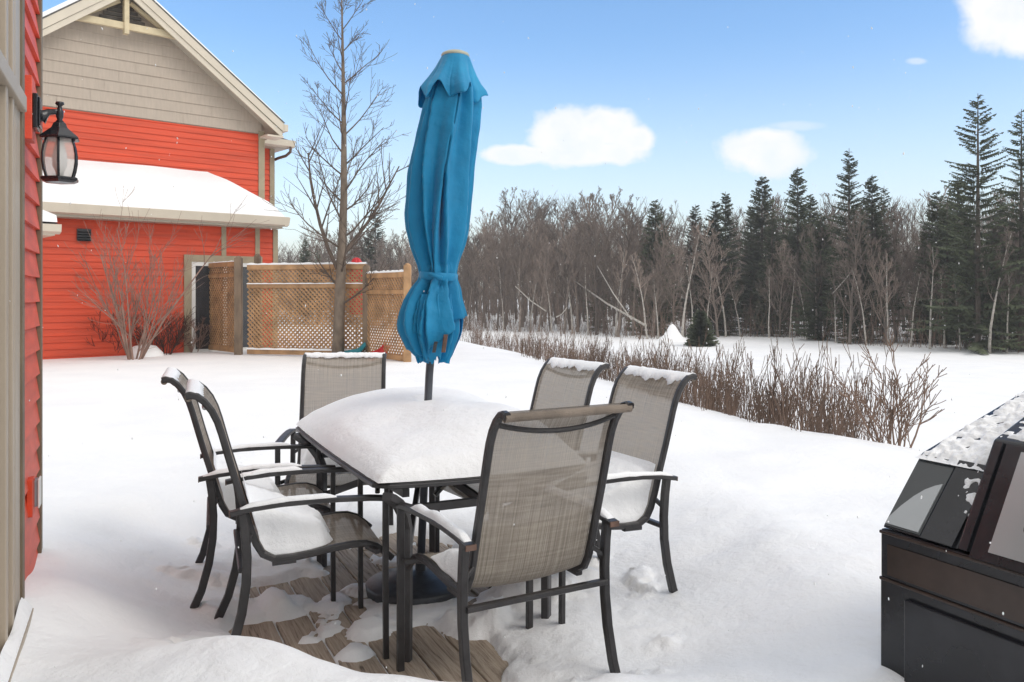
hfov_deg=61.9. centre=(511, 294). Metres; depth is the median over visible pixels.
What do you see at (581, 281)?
bare forest tree
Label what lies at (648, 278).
birch tree
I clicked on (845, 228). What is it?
bare forest tree
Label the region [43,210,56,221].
roof snow
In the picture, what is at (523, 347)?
thicket shrub
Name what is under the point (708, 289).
birch tree
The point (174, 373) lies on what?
snow strip
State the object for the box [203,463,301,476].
snow strip
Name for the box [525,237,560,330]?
bare forest tree
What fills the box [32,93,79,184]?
wall lantern
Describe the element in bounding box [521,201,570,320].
bare forest tree
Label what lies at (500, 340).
thicket shrub
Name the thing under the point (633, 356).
thicket shrub
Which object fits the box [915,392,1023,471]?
snow crust
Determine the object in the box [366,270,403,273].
snow strip
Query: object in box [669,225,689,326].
bare forest tree
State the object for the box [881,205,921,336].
bare forest tree
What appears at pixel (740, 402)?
thicket shrub
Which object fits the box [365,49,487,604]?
patio umbrella
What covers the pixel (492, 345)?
thicket shrub
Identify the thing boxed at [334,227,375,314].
bare forest tree
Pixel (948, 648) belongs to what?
cabinet door
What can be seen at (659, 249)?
bare forest tree
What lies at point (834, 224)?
bare forest tree
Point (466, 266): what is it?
bare forest tree
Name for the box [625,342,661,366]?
thicket shrub
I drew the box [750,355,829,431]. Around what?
thicket shrub
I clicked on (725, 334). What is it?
birch tree
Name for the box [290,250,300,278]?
bare forest tree
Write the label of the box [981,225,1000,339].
spruce tree
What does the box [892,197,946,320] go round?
bare forest tree
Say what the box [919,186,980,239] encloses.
bare forest tree
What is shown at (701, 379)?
thicket shrub
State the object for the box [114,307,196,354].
bush
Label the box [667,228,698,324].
bare forest tree
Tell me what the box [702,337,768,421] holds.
thicket shrub
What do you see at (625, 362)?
thicket shrub
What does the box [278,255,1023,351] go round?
undergrowth
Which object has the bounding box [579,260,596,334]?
birch tree
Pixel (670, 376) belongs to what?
snow strip
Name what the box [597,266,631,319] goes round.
fallen trunk
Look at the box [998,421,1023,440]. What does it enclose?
snow crust
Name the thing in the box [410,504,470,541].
snow strip
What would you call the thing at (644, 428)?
patio chair
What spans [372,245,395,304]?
bare forest tree
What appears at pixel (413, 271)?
bare forest tree
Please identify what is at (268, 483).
seat snow
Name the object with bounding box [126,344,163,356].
snow mound
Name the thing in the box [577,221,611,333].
bare forest tree
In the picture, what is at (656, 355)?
thicket shrub
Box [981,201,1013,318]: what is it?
spruce tree
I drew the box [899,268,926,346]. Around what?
birch tree
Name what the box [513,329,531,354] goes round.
thicket shrub
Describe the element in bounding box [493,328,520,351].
thicket shrub
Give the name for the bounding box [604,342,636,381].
thicket shrub
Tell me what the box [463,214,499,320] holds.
bare forest tree
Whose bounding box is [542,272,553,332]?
birch tree
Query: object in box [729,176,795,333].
spruce tree
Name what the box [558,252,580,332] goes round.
birch tree
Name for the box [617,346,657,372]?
thicket shrub
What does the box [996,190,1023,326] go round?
spruce tree
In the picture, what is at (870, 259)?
bare forest tree
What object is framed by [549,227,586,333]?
bare forest tree
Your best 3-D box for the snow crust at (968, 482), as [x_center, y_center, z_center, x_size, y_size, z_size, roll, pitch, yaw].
[1.333,0.570,2.465,0.114,0.138,0.071,0,0,-25]
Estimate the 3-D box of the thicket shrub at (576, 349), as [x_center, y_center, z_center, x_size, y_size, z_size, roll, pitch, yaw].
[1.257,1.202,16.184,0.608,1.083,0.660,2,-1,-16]
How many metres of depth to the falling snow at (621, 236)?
2.40 m
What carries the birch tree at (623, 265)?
on the snow ground
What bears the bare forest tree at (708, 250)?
on the snow ground
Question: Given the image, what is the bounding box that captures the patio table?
[293,426,550,661]
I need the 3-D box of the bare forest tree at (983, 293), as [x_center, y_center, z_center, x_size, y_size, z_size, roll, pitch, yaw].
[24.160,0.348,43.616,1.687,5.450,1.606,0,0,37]
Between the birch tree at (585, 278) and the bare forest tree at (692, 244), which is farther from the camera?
the bare forest tree at (692, 244)
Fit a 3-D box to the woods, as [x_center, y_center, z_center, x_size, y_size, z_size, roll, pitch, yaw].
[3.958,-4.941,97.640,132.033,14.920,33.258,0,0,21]
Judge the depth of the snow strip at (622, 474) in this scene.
3.71 m
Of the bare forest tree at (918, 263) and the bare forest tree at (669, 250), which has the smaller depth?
the bare forest tree at (918, 263)
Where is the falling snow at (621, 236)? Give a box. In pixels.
[9,4,1017,681]
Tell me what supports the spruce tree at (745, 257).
on the snow ground
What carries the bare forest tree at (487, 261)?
on the snow ground
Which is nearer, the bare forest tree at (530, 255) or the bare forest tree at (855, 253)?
the bare forest tree at (855, 253)
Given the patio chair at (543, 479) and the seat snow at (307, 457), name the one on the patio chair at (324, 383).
the seat snow at (307, 457)
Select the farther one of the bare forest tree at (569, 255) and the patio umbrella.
the bare forest tree at (569, 255)
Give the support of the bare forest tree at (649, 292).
on the snow ground
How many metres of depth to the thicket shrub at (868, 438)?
8.01 m
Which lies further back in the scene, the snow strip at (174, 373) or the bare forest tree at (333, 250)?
the bare forest tree at (333, 250)
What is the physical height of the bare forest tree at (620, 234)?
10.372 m
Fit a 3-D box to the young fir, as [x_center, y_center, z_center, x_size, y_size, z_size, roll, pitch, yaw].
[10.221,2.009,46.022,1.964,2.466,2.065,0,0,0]
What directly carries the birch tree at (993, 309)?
on the snow ground
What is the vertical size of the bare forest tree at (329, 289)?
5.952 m
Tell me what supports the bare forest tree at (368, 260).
on the snow ground
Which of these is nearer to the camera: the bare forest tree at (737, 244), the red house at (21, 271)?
the red house at (21, 271)
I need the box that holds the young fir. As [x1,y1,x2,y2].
[684,309,719,346]
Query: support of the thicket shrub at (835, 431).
on the snow ground
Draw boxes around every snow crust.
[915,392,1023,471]
[958,470,979,515]
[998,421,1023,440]
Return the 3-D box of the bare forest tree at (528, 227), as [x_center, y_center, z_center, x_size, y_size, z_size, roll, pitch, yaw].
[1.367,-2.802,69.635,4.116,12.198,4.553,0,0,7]
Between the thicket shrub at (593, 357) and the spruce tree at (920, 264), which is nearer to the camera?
the thicket shrub at (593, 357)
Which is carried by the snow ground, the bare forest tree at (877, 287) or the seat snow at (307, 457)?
the bare forest tree at (877, 287)
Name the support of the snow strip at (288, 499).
on the patio chair at (348, 529)
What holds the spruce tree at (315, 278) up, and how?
on the snow ground
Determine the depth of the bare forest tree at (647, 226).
64.66 m
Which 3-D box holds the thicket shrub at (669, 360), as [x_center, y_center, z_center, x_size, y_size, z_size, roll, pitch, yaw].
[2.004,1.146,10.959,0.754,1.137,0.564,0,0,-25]
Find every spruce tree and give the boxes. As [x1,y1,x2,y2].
[293,239,315,320]
[308,249,323,323]
[360,224,383,302]
[361,206,397,318]
[582,244,612,330]
[625,199,682,334]
[675,204,717,321]
[688,201,746,335]
[711,192,749,319]
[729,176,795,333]
[730,209,763,329]
[748,214,795,335]
[763,168,829,335]
[791,212,844,340]
[792,194,836,320]
[818,151,886,339]
[831,210,886,342]
[839,176,906,341]
[869,188,908,338]
[900,191,955,341]
[905,225,938,316]
[908,94,1023,354]
[910,199,974,344]
[938,219,988,348]
[942,175,986,315]
[974,109,1023,351]
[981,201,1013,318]
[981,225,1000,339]
[983,247,1018,349]
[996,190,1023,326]
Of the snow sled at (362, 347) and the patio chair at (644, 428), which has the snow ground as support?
the snow sled at (362, 347)
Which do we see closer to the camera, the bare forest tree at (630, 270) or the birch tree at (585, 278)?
the birch tree at (585, 278)
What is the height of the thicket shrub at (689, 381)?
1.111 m
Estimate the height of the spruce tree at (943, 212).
8.558 m
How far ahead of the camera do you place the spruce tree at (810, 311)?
52.14 m
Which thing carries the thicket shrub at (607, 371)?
on the snow ground
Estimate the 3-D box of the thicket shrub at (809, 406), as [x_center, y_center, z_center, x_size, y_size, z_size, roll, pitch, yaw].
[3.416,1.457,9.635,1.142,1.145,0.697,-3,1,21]
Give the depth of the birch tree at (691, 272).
51.72 m
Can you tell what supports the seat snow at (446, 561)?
on the patio chair at (543, 479)
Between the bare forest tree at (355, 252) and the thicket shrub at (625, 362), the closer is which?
the thicket shrub at (625, 362)
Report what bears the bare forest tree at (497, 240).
on the snow ground
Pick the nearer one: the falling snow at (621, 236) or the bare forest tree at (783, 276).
the falling snow at (621, 236)
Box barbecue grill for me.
[879,392,1023,681]
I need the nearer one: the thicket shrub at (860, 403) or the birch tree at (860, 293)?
the thicket shrub at (860, 403)
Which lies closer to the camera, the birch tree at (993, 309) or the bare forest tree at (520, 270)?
the birch tree at (993, 309)
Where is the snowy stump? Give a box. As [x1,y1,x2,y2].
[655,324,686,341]
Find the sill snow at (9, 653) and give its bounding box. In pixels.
[0,597,31,681]
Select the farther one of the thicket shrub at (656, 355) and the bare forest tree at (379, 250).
the bare forest tree at (379, 250)
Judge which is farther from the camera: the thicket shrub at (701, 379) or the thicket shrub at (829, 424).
the thicket shrub at (701, 379)
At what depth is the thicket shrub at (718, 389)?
10.75 m
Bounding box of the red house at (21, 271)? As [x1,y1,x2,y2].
[0,0,42,681]
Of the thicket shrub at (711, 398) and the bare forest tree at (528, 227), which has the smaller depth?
the thicket shrub at (711, 398)
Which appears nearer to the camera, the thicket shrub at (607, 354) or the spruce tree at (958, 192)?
the thicket shrub at (607, 354)
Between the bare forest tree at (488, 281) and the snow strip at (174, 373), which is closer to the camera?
the snow strip at (174, 373)
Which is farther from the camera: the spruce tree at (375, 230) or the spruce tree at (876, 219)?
the spruce tree at (375, 230)
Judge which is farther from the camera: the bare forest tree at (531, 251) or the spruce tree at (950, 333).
the bare forest tree at (531, 251)
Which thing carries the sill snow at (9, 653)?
on the red house at (21, 271)
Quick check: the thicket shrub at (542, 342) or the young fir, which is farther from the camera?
the young fir
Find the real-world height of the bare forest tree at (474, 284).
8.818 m
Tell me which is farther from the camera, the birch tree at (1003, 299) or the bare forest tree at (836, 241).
the bare forest tree at (836, 241)
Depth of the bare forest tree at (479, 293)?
71.87 m
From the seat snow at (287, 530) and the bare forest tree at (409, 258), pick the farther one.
the bare forest tree at (409, 258)
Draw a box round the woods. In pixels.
[278,182,1023,323]
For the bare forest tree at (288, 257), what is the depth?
85.37 m
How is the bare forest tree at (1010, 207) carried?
on the snow ground
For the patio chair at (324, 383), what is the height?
1.105 m
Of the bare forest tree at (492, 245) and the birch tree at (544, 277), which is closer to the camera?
the birch tree at (544, 277)
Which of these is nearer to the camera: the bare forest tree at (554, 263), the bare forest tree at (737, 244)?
the bare forest tree at (737, 244)
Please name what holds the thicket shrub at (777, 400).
on the snow ground
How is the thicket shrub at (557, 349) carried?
on the snow ground
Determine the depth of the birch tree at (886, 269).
46.06 m
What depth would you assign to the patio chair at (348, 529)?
3.39 m
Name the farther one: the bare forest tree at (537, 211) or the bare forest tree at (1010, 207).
the bare forest tree at (537, 211)
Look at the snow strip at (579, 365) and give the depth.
4.70 m
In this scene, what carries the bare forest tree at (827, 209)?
on the snow ground
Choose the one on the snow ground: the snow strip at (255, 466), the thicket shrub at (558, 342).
the thicket shrub at (558, 342)
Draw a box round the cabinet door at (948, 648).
[904,599,1023,681]
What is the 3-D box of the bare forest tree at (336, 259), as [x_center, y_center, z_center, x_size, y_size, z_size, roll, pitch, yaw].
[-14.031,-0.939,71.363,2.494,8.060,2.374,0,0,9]
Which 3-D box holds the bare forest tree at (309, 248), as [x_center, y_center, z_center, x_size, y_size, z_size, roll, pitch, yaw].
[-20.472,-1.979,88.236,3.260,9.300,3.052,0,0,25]
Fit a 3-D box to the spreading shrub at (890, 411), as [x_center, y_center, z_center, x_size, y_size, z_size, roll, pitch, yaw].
[3.152,0.872,7.335,0.996,1.122,0.902,0,0,0]
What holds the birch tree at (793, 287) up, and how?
on the snow ground
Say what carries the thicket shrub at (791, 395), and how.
on the snow ground
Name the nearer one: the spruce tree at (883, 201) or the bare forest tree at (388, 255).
the spruce tree at (883, 201)
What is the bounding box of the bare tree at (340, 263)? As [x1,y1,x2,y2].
[265,0,410,352]
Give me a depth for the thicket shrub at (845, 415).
8.92 m
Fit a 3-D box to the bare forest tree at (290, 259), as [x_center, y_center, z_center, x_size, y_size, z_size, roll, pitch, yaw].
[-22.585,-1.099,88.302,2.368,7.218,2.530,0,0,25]
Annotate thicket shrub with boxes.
[462,327,477,343]
[465,321,483,344]
[467,326,489,343]
[469,316,490,345]
[484,322,506,347]
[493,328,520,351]
[494,320,514,349]
[513,320,542,355]
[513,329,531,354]
[517,326,550,359]
[517,328,542,355]
[519,333,547,355]
[523,328,547,359]
[527,325,564,359]
[529,327,553,359]
[534,334,555,361]
[543,325,572,357]
[546,326,576,358]
[548,326,591,360]
[548,336,582,359]
[562,332,589,359]
[564,332,607,359]
[567,332,587,360]
[569,327,609,379]
[574,335,616,378]
[581,326,623,380]
[586,338,617,379]
[590,339,618,379]
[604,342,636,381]
[607,330,661,379]
[612,350,654,378]
[615,351,642,373]
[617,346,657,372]
[618,338,683,372]
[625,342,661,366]
[637,339,692,398]
[644,339,697,403]
[646,315,707,405]
[650,340,700,403]
[665,340,719,408]
[676,349,733,409]
[681,345,753,415]
[684,345,743,416]
[685,341,772,420]
[685,365,732,410]
[686,360,736,414]
[687,343,769,422]
[691,357,726,409]
[691,358,763,416]
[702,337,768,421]
[723,347,781,421]
[725,355,792,424]
[738,362,788,423]
[741,325,824,430]
[746,358,823,430]
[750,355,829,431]
[757,367,861,436]
[761,385,819,431]
[762,351,821,429]
[763,373,867,433]
[766,337,855,435]
[775,340,875,438]
[775,372,849,433]
[776,344,867,438]
[791,375,893,441]
[804,330,895,442]
[808,371,905,443]
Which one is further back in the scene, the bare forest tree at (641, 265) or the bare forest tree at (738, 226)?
the bare forest tree at (738, 226)
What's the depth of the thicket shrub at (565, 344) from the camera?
14.52 m
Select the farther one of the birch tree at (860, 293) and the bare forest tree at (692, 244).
the bare forest tree at (692, 244)
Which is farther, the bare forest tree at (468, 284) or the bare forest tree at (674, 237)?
the bare forest tree at (468, 284)
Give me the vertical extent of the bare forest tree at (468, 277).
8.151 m
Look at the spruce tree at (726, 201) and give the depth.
62.78 m
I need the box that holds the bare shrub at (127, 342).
[64,186,268,359]
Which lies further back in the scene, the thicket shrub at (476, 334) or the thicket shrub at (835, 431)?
the thicket shrub at (476, 334)
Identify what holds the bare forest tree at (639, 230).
on the snow ground
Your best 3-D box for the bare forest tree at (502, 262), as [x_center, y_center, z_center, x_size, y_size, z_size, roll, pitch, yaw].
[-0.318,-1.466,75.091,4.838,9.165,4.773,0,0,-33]
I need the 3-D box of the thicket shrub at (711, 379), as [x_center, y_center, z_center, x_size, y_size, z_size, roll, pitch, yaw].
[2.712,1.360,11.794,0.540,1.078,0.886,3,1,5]
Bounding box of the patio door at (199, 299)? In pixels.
[184,254,261,351]
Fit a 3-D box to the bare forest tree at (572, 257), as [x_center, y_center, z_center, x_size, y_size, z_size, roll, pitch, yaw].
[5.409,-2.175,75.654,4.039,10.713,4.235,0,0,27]
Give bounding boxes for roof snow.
[43,0,77,16]
[43,156,284,216]
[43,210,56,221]
[155,0,278,116]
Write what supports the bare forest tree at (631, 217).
on the snow ground
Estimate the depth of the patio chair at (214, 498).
3.98 m
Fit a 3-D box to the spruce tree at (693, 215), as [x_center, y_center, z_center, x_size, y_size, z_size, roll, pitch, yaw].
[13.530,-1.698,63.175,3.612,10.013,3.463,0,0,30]
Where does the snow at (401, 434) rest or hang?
on the patio table
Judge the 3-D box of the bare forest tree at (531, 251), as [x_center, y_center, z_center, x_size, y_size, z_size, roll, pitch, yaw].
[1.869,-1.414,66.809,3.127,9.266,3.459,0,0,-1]
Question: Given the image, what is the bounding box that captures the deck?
[228,532,508,681]
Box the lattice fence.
[208,253,410,361]
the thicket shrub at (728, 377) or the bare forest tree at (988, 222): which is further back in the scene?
the bare forest tree at (988, 222)
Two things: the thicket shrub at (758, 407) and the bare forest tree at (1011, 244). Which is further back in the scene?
the bare forest tree at (1011, 244)
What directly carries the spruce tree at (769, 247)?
on the snow ground
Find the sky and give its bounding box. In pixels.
[43,0,1023,298]
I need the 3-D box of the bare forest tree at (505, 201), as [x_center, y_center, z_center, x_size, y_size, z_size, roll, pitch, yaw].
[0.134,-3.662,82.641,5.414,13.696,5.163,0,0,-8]
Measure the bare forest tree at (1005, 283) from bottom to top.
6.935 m
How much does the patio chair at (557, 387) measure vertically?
1.105 m
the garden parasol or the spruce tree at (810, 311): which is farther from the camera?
the spruce tree at (810, 311)
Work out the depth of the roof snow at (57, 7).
16.08 m
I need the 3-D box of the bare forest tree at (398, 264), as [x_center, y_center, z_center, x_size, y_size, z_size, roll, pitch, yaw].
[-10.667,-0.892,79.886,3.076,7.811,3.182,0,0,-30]
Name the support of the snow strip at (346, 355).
on the patio chair at (324, 383)
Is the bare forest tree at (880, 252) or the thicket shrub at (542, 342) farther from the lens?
the bare forest tree at (880, 252)
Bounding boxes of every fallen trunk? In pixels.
[515,286,545,311]
[575,281,646,326]
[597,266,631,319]
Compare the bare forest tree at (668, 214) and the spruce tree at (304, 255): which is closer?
the bare forest tree at (668, 214)
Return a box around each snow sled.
[344,342,365,352]
[372,343,388,353]
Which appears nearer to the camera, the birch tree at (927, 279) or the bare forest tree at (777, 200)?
the birch tree at (927, 279)
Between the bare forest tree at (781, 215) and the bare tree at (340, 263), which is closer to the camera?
the bare tree at (340, 263)
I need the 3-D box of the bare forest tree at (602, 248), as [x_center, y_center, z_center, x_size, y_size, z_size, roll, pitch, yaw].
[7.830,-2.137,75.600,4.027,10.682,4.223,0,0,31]
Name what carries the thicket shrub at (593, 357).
on the snow ground
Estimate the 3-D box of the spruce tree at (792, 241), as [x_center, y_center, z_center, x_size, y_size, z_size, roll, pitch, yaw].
[19.276,-2.602,57.312,4.338,12.025,4.159,0,0,-30]
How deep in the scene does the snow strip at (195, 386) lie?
3.40 m
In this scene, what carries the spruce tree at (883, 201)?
on the snow ground
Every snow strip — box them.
[162,367,180,380]
[186,379,203,395]
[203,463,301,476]
[213,442,290,451]
[240,466,301,476]
[240,493,336,509]
[246,348,365,350]
[247,262,366,264]
[247,282,365,283]
[305,352,384,358]
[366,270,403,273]
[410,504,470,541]
[547,357,607,371]
[600,507,613,518]
[607,471,672,479]
[624,365,695,384]
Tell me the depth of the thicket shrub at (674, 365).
10.14 m
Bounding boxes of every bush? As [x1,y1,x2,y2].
[86,308,143,352]
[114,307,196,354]
[167,307,222,351]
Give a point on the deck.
(435, 650)
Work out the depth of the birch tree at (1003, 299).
40.78 m
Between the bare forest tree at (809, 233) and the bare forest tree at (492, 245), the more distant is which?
the bare forest tree at (492, 245)
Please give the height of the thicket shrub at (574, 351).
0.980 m
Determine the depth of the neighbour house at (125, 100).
17.09 m
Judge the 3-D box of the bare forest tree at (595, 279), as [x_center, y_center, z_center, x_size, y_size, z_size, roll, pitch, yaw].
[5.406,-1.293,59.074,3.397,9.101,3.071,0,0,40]
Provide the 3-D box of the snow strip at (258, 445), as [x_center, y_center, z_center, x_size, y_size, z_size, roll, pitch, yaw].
[-1.369,0.790,4.427,0.430,0.038,0.038,0,0,-19]
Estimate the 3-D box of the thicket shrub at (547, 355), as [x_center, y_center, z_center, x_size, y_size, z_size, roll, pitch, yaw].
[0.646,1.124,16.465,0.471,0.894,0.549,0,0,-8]
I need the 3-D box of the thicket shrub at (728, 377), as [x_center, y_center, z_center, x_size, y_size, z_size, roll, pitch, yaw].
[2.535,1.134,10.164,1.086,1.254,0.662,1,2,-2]
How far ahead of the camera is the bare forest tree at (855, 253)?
47.16 m
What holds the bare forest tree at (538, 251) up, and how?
on the snow ground
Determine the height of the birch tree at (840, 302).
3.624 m
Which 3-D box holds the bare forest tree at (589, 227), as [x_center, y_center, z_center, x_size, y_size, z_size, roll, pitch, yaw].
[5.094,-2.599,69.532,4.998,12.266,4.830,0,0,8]
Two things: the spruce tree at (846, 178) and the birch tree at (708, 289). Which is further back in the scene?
the birch tree at (708, 289)
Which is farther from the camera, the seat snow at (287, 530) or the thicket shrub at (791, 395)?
the thicket shrub at (791, 395)
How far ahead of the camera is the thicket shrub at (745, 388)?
11.44 m
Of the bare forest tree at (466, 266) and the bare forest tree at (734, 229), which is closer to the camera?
the bare forest tree at (734, 229)
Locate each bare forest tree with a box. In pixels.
[279,258,301,323]
[282,254,299,313]
[284,249,298,299]
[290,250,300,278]
[298,232,326,306]
[301,227,333,301]
[304,227,336,306]
[309,232,338,314]
[319,247,334,308]
[320,259,332,325]
[330,220,367,257]
[331,237,352,323]
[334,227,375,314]
[346,232,363,315]
[364,236,401,299]
[367,258,373,301]
[368,239,406,308]
[369,234,387,307]
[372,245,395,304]
[380,229,418,294]
[388,239,416,288]
[388,244,411,305]
[400,239,413,273]
[402,258,418,285]
[403,254,418,285]
[457,235,490,329]
[457,237,483,325]
[458,234,477,300]
[458,259,478,328]
[459,223,516,327]
[459,247,478,308]
[460,243,486,320]
[462,225,494,326]
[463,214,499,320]
[469,231,500,319]
[470,207,522,325]
[472,224,522,329]
[478,222,527,328]
[480,209,516,320]
[484,225,521,323]
[488,187,528,318]
[502,226,533,331]
[503,189,552,326]
[513,209,551,320]
[516,219,552,328]
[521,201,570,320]
[522,225,559,326]
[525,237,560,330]
[526,201,564,323]
[526,218,551,323]
[526,233,564,330]
[529,196,561,321]
[539,217,567,319]
[541,185,603,327]
[541,203,586,329]
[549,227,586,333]
[550,209,592,331]
[552,210,590,306]
[558,199,593,321]
[561,188,624,329]
[571,233,591,322]
[572,210,616,334]
[577,192,633,329]
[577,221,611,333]
[585,214,614,301]
[589,201,649,332]
[594,219,652,335]
[601,206,639,325]
[602,216,637,336]
[608,210,644,305]
[610,194,647,302]
[615,231,645,316]
[620,235,649,330]
[630,201,698,334]
[631,229,654,316]
[636,221,653,311]
[636,244,673,337]
[639,221,673,336]
[649,218,675,306]
[651,238,686,323]
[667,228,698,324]
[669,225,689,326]
[674,214,711,308]
[690,220,742,336]
[722,203,749,305]
[723,224,746,309]
[728,233,741,275]
[737,212,786,297]
[738,194,784,273]
[755,240,795,336]
[759,205,796,275]
[760,193,793,304]
[765,237,795,333]
[773,198,802,322]
[778,221,841,339]
[794,192,847,286]
[799,215,846,319]
[817,210,875,343]
[822,233,838,293]
[829,202,859,278]
[829,232,863,336]
[831,228,884,340]
[841,205,893,282]
[856,206,905,335]
[864,207,928,342]
[864,237,898,344]
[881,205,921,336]
[883,201,914,327]
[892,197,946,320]
[893,229,935,285]
[901,231,954,342]
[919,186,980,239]
[956,211,991,293]
[966,252,991,337]
[970,219,1023,351]
[981,207,1005,251]
[981,211,1018,284]
[992,192,1023,259]
[997,175,1023,234]
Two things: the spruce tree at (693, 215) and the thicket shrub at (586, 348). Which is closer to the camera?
the thicket shrub at (586, 348)
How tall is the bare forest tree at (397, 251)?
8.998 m
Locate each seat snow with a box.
[214,449,280,509]
[241,471,332,554]
[300,449,349,474]
[430,548,458,581]
[599,451,654,522]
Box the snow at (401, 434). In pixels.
[296,387,520,482]
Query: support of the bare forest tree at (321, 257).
on the snow ground
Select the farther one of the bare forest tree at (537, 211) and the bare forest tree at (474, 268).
the bare forest tree at (537, 211)
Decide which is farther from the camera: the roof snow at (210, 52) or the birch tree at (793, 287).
the birch tree at (793, 287)
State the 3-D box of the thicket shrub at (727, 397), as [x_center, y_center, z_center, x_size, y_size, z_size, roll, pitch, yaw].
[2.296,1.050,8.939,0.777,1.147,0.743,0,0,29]
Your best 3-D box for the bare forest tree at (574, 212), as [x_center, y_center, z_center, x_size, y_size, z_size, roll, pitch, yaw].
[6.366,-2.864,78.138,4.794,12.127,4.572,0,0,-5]
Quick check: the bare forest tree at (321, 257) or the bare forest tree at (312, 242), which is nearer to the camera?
the bare forest tree at (321, 257)
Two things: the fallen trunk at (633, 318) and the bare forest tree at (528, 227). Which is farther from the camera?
the bare forest tree at (528, 227)
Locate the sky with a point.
(613, 56)
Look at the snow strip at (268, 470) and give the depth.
3.80 m
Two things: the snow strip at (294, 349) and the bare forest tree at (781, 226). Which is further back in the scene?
the bare forest tree at (781, 226)
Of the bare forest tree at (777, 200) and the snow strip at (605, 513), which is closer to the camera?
the snow strip at (605, 513)
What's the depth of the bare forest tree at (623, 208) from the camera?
72.64 m
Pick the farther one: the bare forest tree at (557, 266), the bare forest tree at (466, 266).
the bare forest tree at (466, 266)
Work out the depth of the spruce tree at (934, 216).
49.04 m
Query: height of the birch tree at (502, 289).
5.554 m
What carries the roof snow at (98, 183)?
on the neighbour house at (125, 100)
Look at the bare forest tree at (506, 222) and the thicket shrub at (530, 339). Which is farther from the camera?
the bare forest tree at (506, 222)
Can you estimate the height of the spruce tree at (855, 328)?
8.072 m
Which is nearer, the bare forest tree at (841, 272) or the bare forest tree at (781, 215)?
the bare forest tree at (841, 272)
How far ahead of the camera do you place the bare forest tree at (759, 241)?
66.35 m
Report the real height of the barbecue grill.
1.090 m
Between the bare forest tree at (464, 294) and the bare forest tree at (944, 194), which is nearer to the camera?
the bare forest tree at (944, 194)
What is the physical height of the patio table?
0.720 m
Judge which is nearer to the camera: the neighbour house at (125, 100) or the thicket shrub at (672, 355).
the thicket shrub at (672, 355)
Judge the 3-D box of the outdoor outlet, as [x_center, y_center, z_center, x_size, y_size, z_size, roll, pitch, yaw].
[-1.970,0.825,3.518,0.041,0.150,0.145,0,0,-24]
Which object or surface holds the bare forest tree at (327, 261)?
on the snow ground
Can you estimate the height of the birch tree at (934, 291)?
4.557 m
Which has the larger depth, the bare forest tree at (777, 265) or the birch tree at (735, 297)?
the bare forest tree at (777, 265)
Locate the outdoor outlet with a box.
[26,476,40,517]
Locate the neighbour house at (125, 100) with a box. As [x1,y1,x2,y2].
[43,0,295,358]
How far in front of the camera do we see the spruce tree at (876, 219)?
50.08 m
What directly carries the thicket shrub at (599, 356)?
on the snow ground
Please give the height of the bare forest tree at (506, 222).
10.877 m
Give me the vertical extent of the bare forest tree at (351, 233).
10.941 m
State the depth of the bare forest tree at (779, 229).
74.06 m
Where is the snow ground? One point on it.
(751, 503)
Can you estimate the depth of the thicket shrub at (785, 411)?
9.90 m
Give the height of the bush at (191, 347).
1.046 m
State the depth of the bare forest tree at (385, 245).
73.61 m
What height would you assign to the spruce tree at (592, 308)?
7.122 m
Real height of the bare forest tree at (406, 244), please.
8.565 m
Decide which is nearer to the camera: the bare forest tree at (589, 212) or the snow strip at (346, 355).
the snow strip at (346, 355)
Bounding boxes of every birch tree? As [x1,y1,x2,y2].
[494,264,507,328]
[526,253,542,331]
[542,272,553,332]
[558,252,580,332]
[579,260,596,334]
[608,243,629,336]
[629,252,657,338]
[648,265,665,338]
[671,229,704,336]
[679,267,703,323]
[703,265,716,315]
[707,248,733,336]
[727,274,743,336]
[757,267,779,337]
[781,256,800,337]
[796,278,808,339]
[829,285,841,342]
[850,269,876,344]
[878,250,900,345]
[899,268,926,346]
[918,241,944,348]
[933,270,956,347]
[947,275,962,349]
[980,226,1013,353]
[998,267,1019,352]
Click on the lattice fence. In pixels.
(235, 311)
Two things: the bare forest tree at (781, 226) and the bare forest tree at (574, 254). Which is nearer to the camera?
the bare forest tree at (574, 254)
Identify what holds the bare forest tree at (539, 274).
on the snow ground
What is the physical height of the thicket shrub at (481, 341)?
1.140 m
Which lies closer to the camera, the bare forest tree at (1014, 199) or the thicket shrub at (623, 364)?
the thicket shrub at (623, 364)
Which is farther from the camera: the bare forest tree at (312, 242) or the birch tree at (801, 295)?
the bare forest tree at (312, 242)
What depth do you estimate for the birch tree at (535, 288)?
64.54 m
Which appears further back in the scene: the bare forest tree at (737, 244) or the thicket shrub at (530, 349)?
the bare forest tree at (737, 244)
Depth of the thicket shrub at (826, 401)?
9.31 m
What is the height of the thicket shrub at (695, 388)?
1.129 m
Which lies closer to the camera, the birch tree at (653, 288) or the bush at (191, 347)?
the bush at (191, 347)
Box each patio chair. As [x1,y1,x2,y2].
[161,369,335,608]
[184,381,394,658]
[275,353,393,524]
[395,401,633,681]
[433,358,609,588]
[558,367,696,623]
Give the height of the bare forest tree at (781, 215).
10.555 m
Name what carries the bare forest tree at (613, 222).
on the snow ground
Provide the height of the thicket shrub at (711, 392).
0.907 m
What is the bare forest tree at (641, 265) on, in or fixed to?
on the snow ground
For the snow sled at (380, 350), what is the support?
on the snow ground
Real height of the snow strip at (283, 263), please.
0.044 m
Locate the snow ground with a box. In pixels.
[11,299,1023,681]
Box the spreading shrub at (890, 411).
[823,332,946,447]
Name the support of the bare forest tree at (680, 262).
on the snow ground
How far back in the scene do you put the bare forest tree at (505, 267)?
66.59 m
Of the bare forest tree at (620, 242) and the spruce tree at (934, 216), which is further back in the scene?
the bare forest tree at (620, 242)

